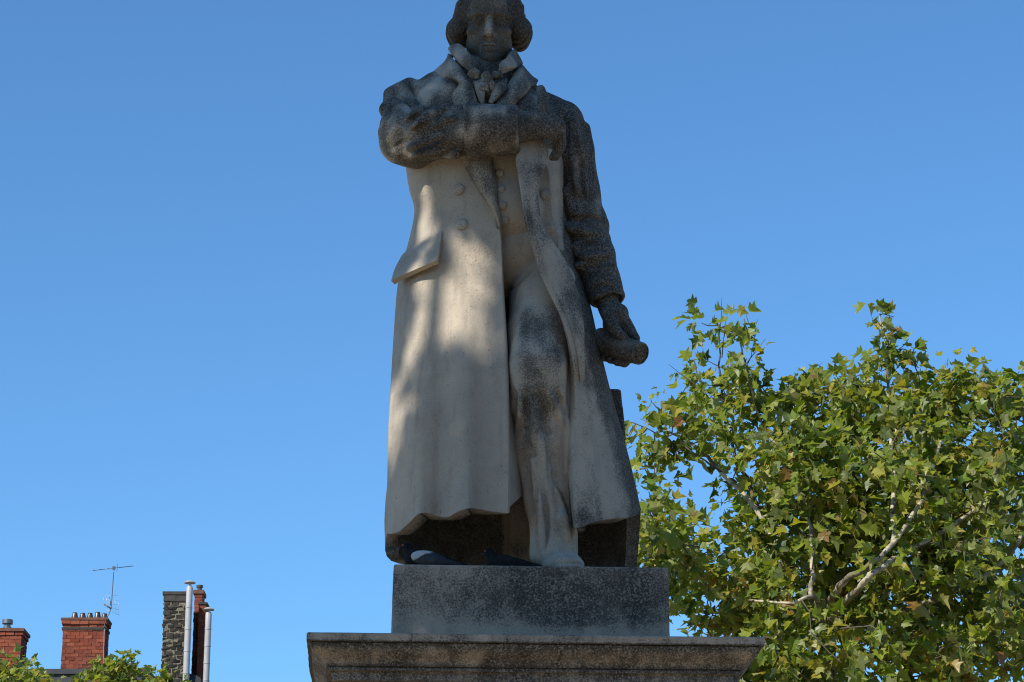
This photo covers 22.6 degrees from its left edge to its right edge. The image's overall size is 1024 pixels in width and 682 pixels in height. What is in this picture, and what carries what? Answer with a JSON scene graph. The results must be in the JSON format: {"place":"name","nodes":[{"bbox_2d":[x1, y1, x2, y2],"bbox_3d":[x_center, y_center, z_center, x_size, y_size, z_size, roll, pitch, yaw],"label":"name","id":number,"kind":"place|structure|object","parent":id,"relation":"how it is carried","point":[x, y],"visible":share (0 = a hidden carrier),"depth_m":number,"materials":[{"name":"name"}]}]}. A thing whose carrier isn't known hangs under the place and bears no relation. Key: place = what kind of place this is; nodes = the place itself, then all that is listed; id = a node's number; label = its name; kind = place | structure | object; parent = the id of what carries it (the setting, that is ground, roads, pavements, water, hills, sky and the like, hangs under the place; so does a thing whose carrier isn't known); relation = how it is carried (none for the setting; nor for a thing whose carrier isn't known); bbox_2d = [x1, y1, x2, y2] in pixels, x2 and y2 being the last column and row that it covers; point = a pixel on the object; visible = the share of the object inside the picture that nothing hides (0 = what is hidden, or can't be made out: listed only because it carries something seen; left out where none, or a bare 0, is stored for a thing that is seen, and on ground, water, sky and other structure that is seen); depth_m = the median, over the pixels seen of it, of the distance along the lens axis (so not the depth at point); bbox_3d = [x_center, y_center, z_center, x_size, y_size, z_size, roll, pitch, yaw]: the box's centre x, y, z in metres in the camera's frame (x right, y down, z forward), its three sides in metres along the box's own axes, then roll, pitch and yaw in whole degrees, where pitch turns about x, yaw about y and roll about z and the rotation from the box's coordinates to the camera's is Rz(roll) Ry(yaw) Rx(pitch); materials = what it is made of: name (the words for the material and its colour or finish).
{"place":"outdoors","nodes":[
{"label":"outdoors","id":0,"kind":"place"},
{"bbox_2d":[0,612,153,681],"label":"brick chimney house","id":1,"kind":"structure","parent":0,"point":[85,639],"depth_m":61.17,"materials":[{"name":"brick"}]},
{"bbox_2d":[93,564,130,662],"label":"tv aerial","id":2,"kind":"object","parent":1,"relation":"attached to","point":[111,602],"visible":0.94,"depth_m":61.46,"materials":[{"name":"metal"}]},
{"bbox_2d":[0,0,1023,681],"label":"sky","id":3,"kind":"structure","parent":0,"point":[206,224],"materials":[{"name":"blue"}]},
{"label":"ground","id":4,"kind":"structure","parent":0,"visible":0},
{"bbox_2d":[0,642,78,681],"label":"plane tree","id":5,"kind":"object","parent":4,"relation":"on","point":[18,672],"visible":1,"depth_m":50.36,"materials":[{"name":"green plant"}]},
{"bbox_2d":[70,648,190,681],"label":"plane tree","id":6,"kind":"object","parent":4,"relation":"on","point":[108,666],"visible":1,"depth_m":50.84,"materials":[{"name":"green plant"}]},
{"bbox_2d":[161,580,214,681],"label":"stone chimney house","id":7,"kind":"structure","parent":4,"relation":"on","point":[176,633],"depth_m":61.37,"materials":[{"name":"stone"}]},
{"bbox_2d":[306,564,764,681],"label":"pedestal","id":8,"kind":"object","parent":4,"relation":"on","point":[466,623],"visible":1,"depth_m":11.26,"materials":[{"name":"stone"}]},
{"bbox_2d":[396,542,467,564],"bbox_3d":[-0.362,1.012,11.887,0.364,0.172,0.154,-4,-19,11],"label":"pigeon","id":9,"kind":"object","parent":8,"relation":"on","point":[412,556],"visible":0.52,"depth_m":11.83,"materials":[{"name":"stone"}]},
{"bbox_2d":[481,548,542,565],"bbox_3d":[0.001,1.028,11.915,0.341,0.161,0.144,-10,-21,28],"label":"pigeon","id":10,"kind":"object","parent":8,"relation":"on","point":[493,558],"visible":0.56,"depth_m":11.87,"materials":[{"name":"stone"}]},
{"bbox_2d":[378,0,648,566],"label":"statue","id":11,"kind":"object","parent":8,"relation":"on","point":[506,430],"visible":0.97,"depth_m":12.47,"materials":[{"name":"stone"}]},
{"bbox_2d":[624,294,1023,681],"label":"plane tree","id":12,"kind":"object","parent":4,"relation":"on","point":[926,516],"visible":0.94,"depth_m":25.04,"materials":[{"name":"green plant"}]}
]}

